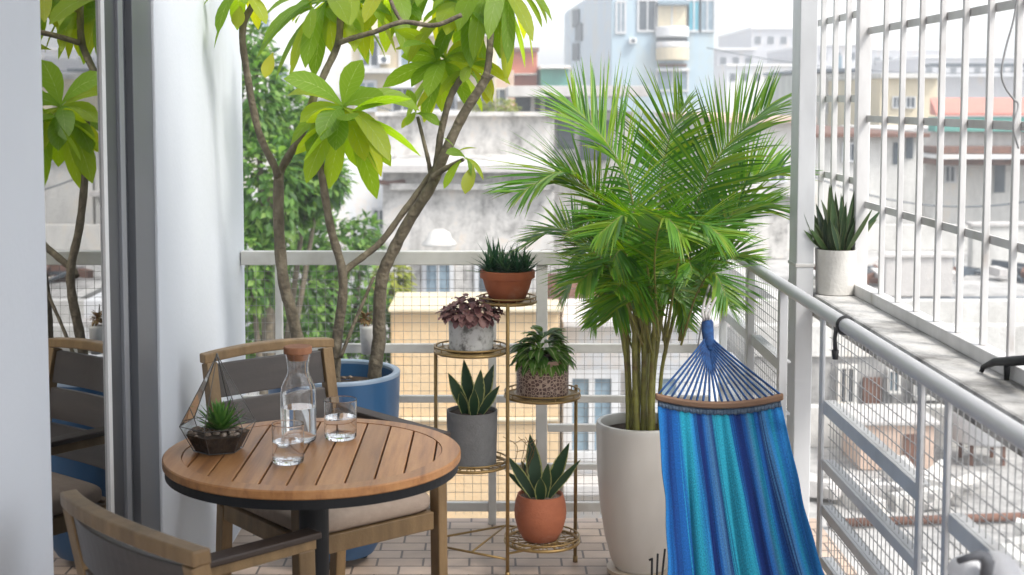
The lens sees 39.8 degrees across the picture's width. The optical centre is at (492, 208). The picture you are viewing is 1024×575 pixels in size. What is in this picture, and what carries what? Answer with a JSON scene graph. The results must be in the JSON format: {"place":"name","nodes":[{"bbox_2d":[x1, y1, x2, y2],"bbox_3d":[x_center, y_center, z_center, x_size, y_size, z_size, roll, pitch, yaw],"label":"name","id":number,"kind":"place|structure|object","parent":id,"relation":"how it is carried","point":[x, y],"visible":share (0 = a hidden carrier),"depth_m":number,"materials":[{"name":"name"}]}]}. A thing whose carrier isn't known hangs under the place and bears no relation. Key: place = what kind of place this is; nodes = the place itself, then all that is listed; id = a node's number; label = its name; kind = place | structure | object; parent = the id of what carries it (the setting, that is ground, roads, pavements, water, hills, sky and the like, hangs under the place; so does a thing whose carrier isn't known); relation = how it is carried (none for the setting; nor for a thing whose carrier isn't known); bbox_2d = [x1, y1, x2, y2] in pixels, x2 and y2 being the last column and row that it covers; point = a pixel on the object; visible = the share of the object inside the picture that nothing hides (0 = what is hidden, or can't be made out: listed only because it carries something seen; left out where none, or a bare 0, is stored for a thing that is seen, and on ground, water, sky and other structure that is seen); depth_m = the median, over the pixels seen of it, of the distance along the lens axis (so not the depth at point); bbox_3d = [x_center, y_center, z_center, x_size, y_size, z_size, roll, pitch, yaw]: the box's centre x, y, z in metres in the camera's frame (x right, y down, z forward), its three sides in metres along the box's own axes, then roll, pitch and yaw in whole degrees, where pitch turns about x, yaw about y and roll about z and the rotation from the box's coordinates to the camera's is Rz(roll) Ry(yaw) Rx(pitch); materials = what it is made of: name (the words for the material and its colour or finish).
{"place":"outdoors","nodes":[
{"label":"outdoors","id":0,"kind":"place"},
{"bbox_2d":[242,0,352,394],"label":"white building","id":1,"kind":"structure","parent":0,"point":[284,35],"depth_m":57.69,"materials":[{"name":"concrete"}]},
{"bbox_2d":[352,17,495,120],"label":"apartment block","id":2,"kind":"structure","parent":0,"point":[380,68],"depth_m":47.74,"materials":[{"name":"white concrete"}]},
{"bbox_2d":[355,80,376,111],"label":"window","id":3,"kind":"structure","parent":2,"relation":"in","point":[367,83],"depth_m":47.76,"materials":[{"name":"white glass"}]},
{"bbox_2d":[360,38,379,67],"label":"window","id":4,"kind":"structure","parent":2,"relation":"in","point":[373,60],"depth_m":47.68,"materials":[{"name":"white glass"}]},
{"bbox_2d":[391,88,413,110],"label":"window","id":5,"kind":"structure","parent":2,"relation":"in","point":[394,107],"depth_m":47.79,"materials":[{"name":"white glass"}]},
{"bbox_2d":[399,45,411,66],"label":"window","id":6,"kind":"structure","parent":2,"relation":"in","point":[402,61],"depth_m":47.68,"materials":[{"name":"glass"}]},
{"bbox_2d":[434,92,456,109],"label":"window","id":7,"kind":"structure","parent":2,"relation":"in","point":[454,104],"depth_m":47.78,"materials":[{"name":"glass"}]},
{"bbox_2d":[388,292,561,517],"bbox_3d":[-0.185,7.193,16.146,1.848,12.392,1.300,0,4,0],"label":"ochre house","id":8,"kind":"structure","parent":0,"point":[433,332],"depth_m":15.19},
{"bbox_2d":[232,518,858,574],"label":"balcony floor","id":9,"kind":"structure","parent":0,"point":[408,555],"depth_m":4.97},
{"bbox_2d":[0,0,245,574],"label":"house wall","id":10,"kind":"structure","parent":9,"relation":"on","point":[198,170],"depth_m":4.07,"materials":[{"name":"paint"}]},
{"bbox_2d":[40,0,160,574],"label":"sliding door","id":11,"kind":"structure","parent":10,"relation":"attached to","point":[97,92],"depth_m":3.47,"materials":[{"name":"grey glass"}]},
{"bbox_2d":[60,489,321,574],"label":"armchair","id":12,"kind":"object","parent":9,"relation":"on","point":[96,532],"visible":1,"depth_m":2.59,"materials":[{"name":"brown wood"}]},
{"bbox_2d":[162,418,460,574],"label":"bistro table","id":13,"kind":"object","parent":9,"relation":"on","point":[377,461],"visible":0.81,"depth_m":3.29,"materials":[{"name":"brown wood"}]},
{"bbox_2d":[179,353,255,454],"bbox_3d":[-0.667,0.469,3.435,0.187,0.237,0.162,-2,5,-20],"label":"glass terrarium","id":14,"kind":"object","parent":13,"relation":"on","point":[221,434],"visible":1,"depth_m":3.42,"materials":[{"name":"glass"}]},
{"bbox_2d":[271,420,303,465],"bbox_3d":[-0.480,0.551,3.326,0.076,0.092,0.076,0,4,0],"label":"water glass","id":15,"kind":"object","parent":13,"relation":"on","point":[287,442],"visible":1,"depth_m":3.29,"materials":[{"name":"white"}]},
{"bbox_2d":[280,344,316,443],"bbox_3d":[-0.484,0.462,3.524,0.089,0.240,0.089,0,4,0],"label":"glass carafe","id":16,"kind":"object","parent":13,"relation":"on","point":[298,396],"visible":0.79,"depth_m":3.49,"materials":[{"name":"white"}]},
{"bbox_2d":[323,396,356,440],"bbox_3d":[-0.383,0.530,3.563,0.084,0.099,0.084,0,4,0],"label":"water glass","id":17,"kind":"object","parent":13,"relation":"on","point":[340,418],"visible":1,"depth_m":3.53,"materials":[{"name":"white"}]},
{"bbox_2d":[200,337,450,574],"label":"armchair","id":18,"kind":"object","parent":9,"relation":"on","point":[353,527],"visible":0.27,"depth_m":4.21,"materials":[{"name":"brown wood"}]},
{"bbox_2d":[204,0,551,569],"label":"potted tree","id":19,"kind":"object","parent":9,"relation":"on","point":[338,130],"visible":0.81,"depth_m":4.79,"materials":[{"name":"green plant"}]},
{"bbox_2d":[240,250,710,524],"bbox_3d":[-0.059,0.692,5.319,1.757,1.069,0.045,0,4,0],"label":"metal railing","id":20,"kind":"object","parent":9,"relation":"on","point":[491,505],"visible":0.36,"depth_m":5.30,"materials":[{"name":"metal"}]},
{"bbox_2d":[354,304,372,354],"bbox_3d":[-0.470,0.448,5.225,0.084,0.178,0.079,-4,6,-40],"label":"railing planter","id":21,"kind":"object","parent":20,"relation":"hanging from","point":[366,333],"visible":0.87,"depth_m":5.20,"materials":[{"name":"white ceramic"}]},
{"bbox_2d":[434,293,580,574],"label":"plant stand","id":22,"kind":"object","parent":9,"relation":"on","point":[574,396],"visible":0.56,"depth_m":4.72,"materials":[{"name":"gold metal"}]},
{"bbox_2d":[435,293,505,353],"bbox_3d":[-0.071,0.383,4.731,0.246,0.186,0.216,3,5,32],"label":"potted plant","id":23,"kind":"object","parent":22,"relation":"on","point":[471,328],"visible":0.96,"depth_m":4.67,"materials":[{"name":"purple plant"}]},
{"bbox_2d":[447,360,499,466],"bbox_3d":[-0.064,0.685,4.761,0.179,0.346,0.171,0,4,0],"label":"potted plant","id":24,"kind":"object","parent":22,"relation":"on","point":[472,421],"visible":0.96,"depth_m":4.72,"materials":[{"name":"green plant"}]},
{"bbox_2d":[464,236,544,302],"bbox_3d":[0.041,0.195,4.767,0.290,0.231,0.207,0,4,0],"label":"potted plant","id":25,"kind":"object","parent":22,"relation":"on","point":[502,276],"visible":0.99,"depth_m":4.72,"materials":[{"name":"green plant"}]},
{"bbox_2d":[504,435,579,543],"bbox_3d":[0.163,0.950,4.796,0.193,0.358,0.194,-4,6,-42],"label":"potted plant","id":26,"kind":"object","parent":22,"relation":"on","point":[540,510],"visible":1,"depth_m":4.78,"materials":[{"name":"green plant"}]},
{"bbox_2d":[510,325,576,399],"bbox_3d":[0.168,0.513,4.771,0.241,0.241,0.237,0,4,0],"label":"potted plant","id":27,"kind":"object","parent":22,"relation":"on","point":[540,371],"visible":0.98,"depth_m":4.71,"materials":[{"name":"green plant"}]},
{"bbox_2d":[482,54,822,574],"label":"potted palm","id":28,"kind":"object","parent":9,"relation":"on","point":[638,269],"visible":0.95,"depth_m":4.64,"materials":[{"name":"plant"}]},
{"bbox_2d":[786,0,817,520],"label":"steel column","id":29,"kind":"structure","parent":9,"relation":"on","point":[802,171],"depth_m":4.38,"materials":[{"name":"white metal"}]},
{"bbox_2d":[788,278,1023,457],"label":"concrete ledge","id":30,"kind":"object","parent":29,"relation":"attached to","point":[993,388],"visible":0.35,"depth_m":3.32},
{"bbox_2d":[813,0,855,277],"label":"window grille","id":31,"kind":"object","parent":30,"relation":"on","point":[847,98],"depth_m":4.68,"materials":[{"name":"metal"}]},
{"bbox_2d":[804,184,878,295],"bbox_3d":[1.081,0.096,4.383,0.210,0.340,0.176,3,5,30],"label":"potted plant","id":32,"kind":"object","parent":30,"relation":"on","point":[833,236],"visible":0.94,"depth_m":4.35,"materials":[{"name":"green plant"}]},
{"bbox_2d":[852,0,1023,385],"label":"window grille","id":33,"kind":"object","parent":30,"relation":"on","point":[979,350],"depth_m":3.59,"materials":[{"name":"metal"}]},
{"bbox_2d":[1000,0,1018,148],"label":"loose cable","id":34,"kind":"object","parent":33,"relation":"hanging from","point":[1001,73],"visible":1,"depth_m":3.00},
{"bbox_2d":[979,355,1023,379],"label":"metal clamp","id":35,"kind":"object","parent":30,"relation":"on","point":[1007,362],"visible":1,"depth_m":3.03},
{"bbox_2d":[718,250,1023,574],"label":"metal railing","id":36,"kind":"object","parent":9,"relation":"on","point":[967,532],"visible":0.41,"depth_m":3.15,"materials":[{"name":"metal"}]},
{"bbox_2d":[655,272,824,574],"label":"hammock","id":37,"kind":"object","parent":36,"relation":"hanging from","point":[733,495],"visible":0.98,"depth_m":3.52,"materials":[{"name":"blue fabric"}]},
{"bbox_2d":[832,315,854,359],"bbox_3d":[0.846,0.310,3.402,0.058,0.107,0.018,0,4,0],"label":"hanging strap","id":38,"kind":"object","parent":36,"relation":"hanging from","point":[835,350],"visible":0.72,"depth_m":3.40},
{"bbox_2d":[947,550,1022,574],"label":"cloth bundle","id":39,"kind":"object","parent":36,"relation":"attached to","point":[981,562],"visible":1,"depth_m":2.06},
{"bbox_2d":[537,65,570,85],"bbox_3d":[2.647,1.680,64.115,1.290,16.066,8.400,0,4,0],"label":"teal shed","id":40,"kind":"structure","parent":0,"point":[552,75],"depth_m":59.75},
{"bbox_2d":[564,0,715,208],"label":"apartment tower","id":41,"kind":"structure","parent":0,"point":[641,36],"depth_m":77.61,"materials":[{"name":"paint"}]},
{"bbox_2d":[572,9,579,26],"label":"window","id":42,"kind":"structure","parent":41,"relation":"in","point":[575,13],"depth_m":81.94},
{"bbox_2d":[572,43,579,59],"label":"window","id":43,"kind":"structure","parent":41,"relation":"in","point":[575,46],"depth_m":82.03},
{"bbox_2d":[575,23,582,40],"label":"window","id":44,"kind":"structure","parent":41,"relation":"in","point":[578,30],"depth_m":81.50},
{"bbox_2d":[615,0,626,33],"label":"window","id":45,"kind":"structure","parent":41,"relation":"in","point":[620,5],"depth_m":77.35,"materials":[{"name":"glass"}]},
{"bbox_2d":[637,0,657,31],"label":"window","id":46,"kind":"structure","parent":41,"relation":"in","point":[645,8],"depth_m":77.37,"materials":[{"name":"glass"}]},
{"bbox_2d":[640,110,655,133],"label":"window","id":47,"kind":"structure","parent":41,"relation":"in","point":[644,118],"depth_m":77.81,"materials":[{"name":"glass"}]},
{"bbox_2d":[655,4,688,28],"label":"window","id":48,"kind":"structure","parent":41,"relation":"in","point":[668,15],"depth_m":77.37,"materials":[{"name":"white metal"}]},
{"bbox_2d":[656,38,687,41],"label":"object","id":49,"kind":"structure","parent":41,"relation":"in","point":[657,39],"depth_m":77.48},
{"bbox_2d":[656,71,688,91],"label":"window","id":50,"kind":"structure","parent":41,"relation":"in","point":[685,74],"depth_m":77.63,"materials":[{"name":"glass"}]},
{"bbox_2d":[687,0,700,31],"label":"window","id":51,"kind":"structure","parent":41,"relation":"in","point":[694,24],"depth_m":77.35,"materials":[{"name":"blue glass"}]},
{"bbox_2d":[699,0,715,31],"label":"window","id":52,"kind":"structure","parent":41,"relation":"in","point":[708,7],"depth_m":77.37,"materials":[{"name":"white glass"}]},
{"bbox_2d":[649,549,665,574],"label":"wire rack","id":53,"kind":"object","parent":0,"point":[657,561],"visible":1,"depth_m":4.44,"materials":[{"name":"black metal"}]},
{"bbox_2d":[422,0,1023,68],"label":"sky","id":54,"kind":"structure","parent":0,"point":[731,15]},
{"bbox_2d":[714,48,755,65],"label":"distant block","id":55,"kind":"structure","parent":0,"point":[721,57],"depth_m":149.19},
{"bbox_2d":[656,112,816,223],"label":"pale house","id":56,"kind":"structure","parent":0,"point":[783,129],"depth_m":33.99,"materials":[{"name":"white concrete"}]},
{"bbox_2d":[769,158,786,182],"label":"window","id":57,"kind":"structure","parent":56,"relation":"in","point":[776,177],"depth_m":33.96,"materials":[{"name":"white glass"}]},
{"bbox_2d":[707,209,788,258],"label":"roof wall","id":58,"kind":"structure","parent":0,"point":[774,231],"depth_m":31.14,"materials":[{"name":"concrete"}]},
{"bbox_2d":[713,64,791,113],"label":"distant block","id":59,"kind":"structure","parent":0,"point":[729,70],"depth_m":119.56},
{"bbox_2d":[718,27,792,63],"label":"distant block","id":60,"kind":"structure","parent":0,"point":[762,40],"depth_m":169.02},
{"bbox_2d":[766,43,855,67],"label":"distant block","id":61,"kind":"structure","parent":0,"point":[784,54],"depth_m":139.32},
{"bbox_2d":[684,224,1023,298],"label":"roof terrace","id":62,"kind":"structure","parent":0,"point":[997,286],"depth_m":31.55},
{"bbox_2d":[813,257,1023,284],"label":"rubble heap","id":63,"kind":"object","parent":62,"relation":"on","point":[998,268],"visible":0.27,"depth_m":27.57,"materials":[{"name":"concrete"}]},
{"bbox_2d":[901,296,1023,298],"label":"roof pipe","id":64,"kind":"object","parent":62,"relation":"on","point":[1003,297],"depth_m":24.40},
{"bbox_2d":[814,125,929,223],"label":"pale house","id":65,"kind":"structure","parent":0,"point":[909,177],"depth_m":34.03,"materials":[{"name":"white concrete"}]},
{"bbox_2d":[841,142,853,161],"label":"window","id":66,"kind":"structure","parent":65,"relation":"in","point":[851,143],"depth_m":33.92,"materials":[{"name":"white glass"}]},
{"bbox_2d":[893,143,897,163],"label":"window","id":67,"kind":"structure","parent":65,"relation":"in","point":[895,145],"depth_m":33.96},
{"bbox_2d":[906,137,912,158],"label":"window","id":68,"kind":"structure","parent":65,"relation":"in","point":[909,140],"depth_m":33.95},
{"bbox_2d":[727,299,1023,403],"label":"roof terrace","id":69,"kind":"structure","parent":0,"point":[997,323],"depth_m":17.71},
{"bbox_2d":[836,364,857,403],"bbox_3d":[4.430,2.210,17.650,0.252,0.531,0.120,0,4,0],"label":"window","id":70,"kind":"structure","parent":69,"relation":"in","point":[839,365],"depth_m":17.64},
{"bbox_2d":[862,377,881,403],"bbox_3d":[4.756,2.370,17.707,0.232,0.510,0.030,0,4,0],"label":"window","id":71,"kind":"structure","parent":69,"relation":"in","point":[874,378],"depth_m":17.69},
{"bbox_2d":[886,369,900,393],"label":"window","id":72,"kind":"structure","parent":69,"relation":"in","point":[891,371],"depth_m":17.63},
{"bbox_2d":[912,384,934,399],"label":"window","id":73,"kind":"structure","parent":69,"relation":"in","point":[913,392],"depth_m":17.64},
{"bbox_2d":[841,405,939,469],"bbox_3d":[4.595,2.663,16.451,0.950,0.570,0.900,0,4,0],"label":"stair house","id":74,"kind":"structure","parent":0,"point":[898,433],"depth_m":16.06,"materials":[{"name":"concrete"}]},
{"bbox_2d":[903,434,916,467],"bbox_3d":[4.770,2.769,16.042,0.200,0.420,0.027,0,4,0],"label":"door","id":75,"kind":"structure","parent":74,"relation":"in","point":[907,435],"depth_m":16.02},
{"bbox_2d":[786,404,1023,574],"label":"roof terrace","id":76,"kind":"structure","parent":0,"point":[814,456],"depth_m":14.95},
{"bbox_2d":[810,455,988,513],"bbox_3d":[4.160,2.943,14.989,2.426,0.359,1.424,0,4,0],"label":"rubble heap","id":77,"kind":"object","parent":76,"relation":"on","point":[813,485],"visible":0.3,"depth_m":14.69,"materials":[{"name":"concrete"}]},
{"bbox_2d":[827,512,1023,527],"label":"roof pipe","id":78,"kind":"object","parent":76,"relation":"on","point":[996,517],"visible":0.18,"depth_m":13.97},
{"bbox_2d":[1000,518,1023,564],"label":"rubble heap","id":79,"kind":"object","parent":76,"relation":"on","point":[1016,541],"visible":0.33,"depth_m":12.85,"materials":[{"name":"concrete"}]},
{"bbox_2d":[871,48,938,73],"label":"distant block","id":80,"kind":"structure","parent":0,"point":[877,53],"depth_m":179.01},
{"bbox_2d":[878,252,956,295],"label":"roof wall","id":81,"kind":"structure","parent":0,"point":[926,272],"depth_m":25.16,"materials":[{"name":"concrete"}]},
{"bbox_2d":[815,176,1023,207],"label":"overhead cable","id":82,"kind":"object","parent":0,"point":[923,204],"visible":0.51,"depth_m":30.07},
{"bbox_2d":[839,98,1023,223],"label":"pink roof house","id":83,"kind":"structure","parent":0,"point":[1001,166],"depth_m":40.05,"materials":[{"name":"paint"}]},
{"bbox_2d":[944,165,956,182],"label":"window","id":84,"kind":"structure","parent":83,"relation":"in","point":[949,170],"depth_m":39.96,"materials":[{"name":"white glass"}]},
{"bbox_2d":[994,165,1004,191],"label":"window","id":85,"kind":"structure","parent":83,"relation":"in","point":[999,173],"depth_m":39.99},
{"bbox_2d":[875,56,1023,76],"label":"distant block","id":86,"kind":"structure","parent":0,"point":[911,64],"depth_m":159.28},
{"bbox_2d":[925,63,1023,116],"bbox_3d":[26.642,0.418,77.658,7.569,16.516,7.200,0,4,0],"label":"roof shed","id":87,"kind":"structure","parent":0,"point":[976,87],"depth_m":74.73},
{"bbox_2d":[952,411,1005,465],"bbox_3d":[5.700,2.398,16.431,0.720,1.100,0.720,0,4,0],"label":"water tank","id":88,"kind":"object","parent":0,"point":[972,433],"visible":0.23,"depth_m":16.25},
{"bbox_2d":[965,222,1023,267],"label":"roof wall","id":89,"kind":"structure","parent":0,"point":[999,229],"depth_m":29.15,"materials":[{"name":"concrete"}]},
{"label":"ground","id":90,"kind":"structure","parent":0,"visible":0},
{"bbox_2d":[242,17,358,394],"bbox_3d":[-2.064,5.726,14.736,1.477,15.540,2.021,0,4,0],"label":"leafy tree","id":91,"kind":"object","parent":90,"relation":"on","point":[300,193],"visible":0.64,"depth_m":13.99,"materials":[{"name":"green plant"}]},
{"bbox_2d":[245,209,393,363],"bbox_3d":[-2.038,6.687,15.868,2.304,13.450,1.520,-3,5,-37],"label":"leafy tree","id":92,"kind":"object","parent":90,"relation":"on","point":[363,240],"visible":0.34,"depth_m":15.45,"materials":[{"name":"green plant"}]},
{"bbox_2d":[322,154,392,358],"bbox_3d":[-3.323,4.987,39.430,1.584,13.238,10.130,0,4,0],"label":"white building","id":93,"kind":"structure","parent":90,"relation":"on","point":[364,199],"depth_m":34.09,"materials":[{"name":"concrete"}]},
{"bbox_2d":[372,208,382,230],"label":"window","id":94,"kind":"structure","parent":93,"relation":"in","point":[379,211],"depth_m":34.07,"materials":[{"name":"white glass"}]},
{"bbox_2d":[370,265,417,356],"bbox_3d":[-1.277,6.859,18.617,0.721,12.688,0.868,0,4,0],"label":"leafy bush","id":95,"kind":"object","parent":90,"relation":"on","point":[405,280],"visible":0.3,"depth_m":18.00,"materials":[{"name":"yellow plant"}]},
{"bbox_2d":[375,110,554,163],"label":"concrete building","id":96,"kind":"structure","parent":90,"relation":"on","point":[483,132],"depth_m":35.96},
{"bbox_2d":[379,154,555,362],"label":"concrete building","id":97,"kind":"structure","parent":90,"relation":"on","point":[452,216],"depth_m":30.10,"materials":[{"name":"white concrete"}]},
{"bbox_2d":[422,265,453,291],"bbox_3d":[-1.158,1.568,30.137,0.670,0.900,0.120,0,4,0],"label":"window","id":98,"kind":"structure","parent":97,"relation":"in","point":[429,279],"depth_m":30.15,"materials":[{"name":"glass"}]},
{"bbox_2d":[475,265,486,291],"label":"window","id":99,"kind":"structure","parent":97,"relation":"in","point":[479,283],"depth_m":30.13,"materials":[{"name":"glass"}]},
{"bbox_2d":[471,98,522,111],"bbox_3d":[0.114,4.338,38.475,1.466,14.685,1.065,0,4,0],"label":"leafy bush","id":100,"kind":"object","parent":90,"relation":"on","point":[491,108],"visible":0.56,"depth_m":37.79,"materials":[{"name":"green plant"}]},
{"bbox_2d":[496,70,513,109],"bbox_3d":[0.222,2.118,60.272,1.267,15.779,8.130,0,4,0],"label":"peach building","id":101,"kind":"structure","parent":90,"relation":"on","point":[501,85],"depth_m":55.78,"materials":[{"name":"paint"}]},
{"bbox_2d":[496,88,507,105],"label":"window","id":102,"kind":"structure","parent":101,"relation":"in","point":[500,92],"depth_m":55.77,"materials":[{"name":"glass"}]},
{"bbox_2d":[512,48,538,105],"bbox_3d":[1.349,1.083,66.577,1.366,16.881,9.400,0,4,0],"label":"brick building","id":103,"kind":"structure","parent":90,"relation":"on","point":[526,74],"depth_m":61.71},
{"bbox_2d":[505,86,648,272],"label":"concrete building","id":104,"kind":"structure","parent":90,"relation":"on","point":[523,98],"depth_m":39.93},
{"bbox_2d":[515,97,580,111],"bbox_3d":[1.595,-2.923,39.808,1.905,0.403,0.030,0,4,0],"label":"window","id":105,"kind":"structure","parent":104,"relation":"in","point":[524,102],"depth_m":39.79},
{"bbox_2d":[557,120,573,148],"bbox_3d":[2.077,-2.086,39.932,0.480,0.816,0.030,0,4,0],"label":"window","id":106,"kind":"structure","parent":104,"relation":"in","point":[566,136],"depth_m":39.92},
{"bbox_2d":[580,120,610,159],"bbox_3d":[2.907,-1.928,39.944,0.869,1.135,0.030,0,4,0],"label":"window","id":107,"kind":"structure","parent":104,"relation":"in","point":[604,157],"depth_m":39.94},
{"bbox_2d":[559,299,729,517],"bbox_3d":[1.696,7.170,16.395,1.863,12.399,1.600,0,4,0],"label":"white house","id":108,"kind":"structure","parent":90,"relation":"on","point":[584,449],"depth_m":15.65,"materials":[{"name":"paint"}]},
{"bbox_2d":[548,273,597,332],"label":"roof shed","id":109,"kind":"structure","parent":108,"relation":"on","point":[572,291],"depth_m":15.75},
{"bbox_2d":[563,369,619,460],"bbox_3d":[1.099,2.284,15.650,0.629,1.011,0.120,0,4,0],"label":"window","id":110,"kind":"structure","parent":108,"relation":"in","point":[584,449],"depth_m":15.65,"materials":[{"name":"white metal"}]},
{"bbox_2d":[631,369,684,412],"bbox_3d":[1.805,2.284,15.650,0.649,1.011,0.120,0,4,0],"label":"window","id":111,"kind":"structure","parent":108,"relation":"in","point":[666,375],"depth_m":15.61,"materials":[{"name":"white metal"}]},
{"bbox_2d":[763,56,871,125],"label":"grey house","id":112,"kind":"structure","parent":90,"relation":"on","point":[783,87],"depth_m":63.77,"materials":[{"name":"white concrete"}]},
{"bbox_2d":[708,48,1023,73],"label":"overhead cable","id":113,"kind":"object","parent":112,"relation":"attached to","point":[831,67],"visible":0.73,"depth_m":59.70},
{"bbox_2d":[827,73,938,125],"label":"cream house","id":114,"kind":"structure","parent":90,"relation":"on","point":[930,89],"depth_m":51.87,"materials":[{"name":"paint"}]},
{"bbox_2d":[892,96,898,107],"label":"window","id":115,"kind":"structure","parent":114,"relation":"in","point":[895,99],"depth_m":51.78,"materials":[{"name":"glass"}]},
{"bbox_2d":[905,96,915,107],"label":"window","id":116,"kind":"structure","parent":114,"relation":"in","point":[910,102],"depth_m":51.78,"materials":[{"name":"glass"}]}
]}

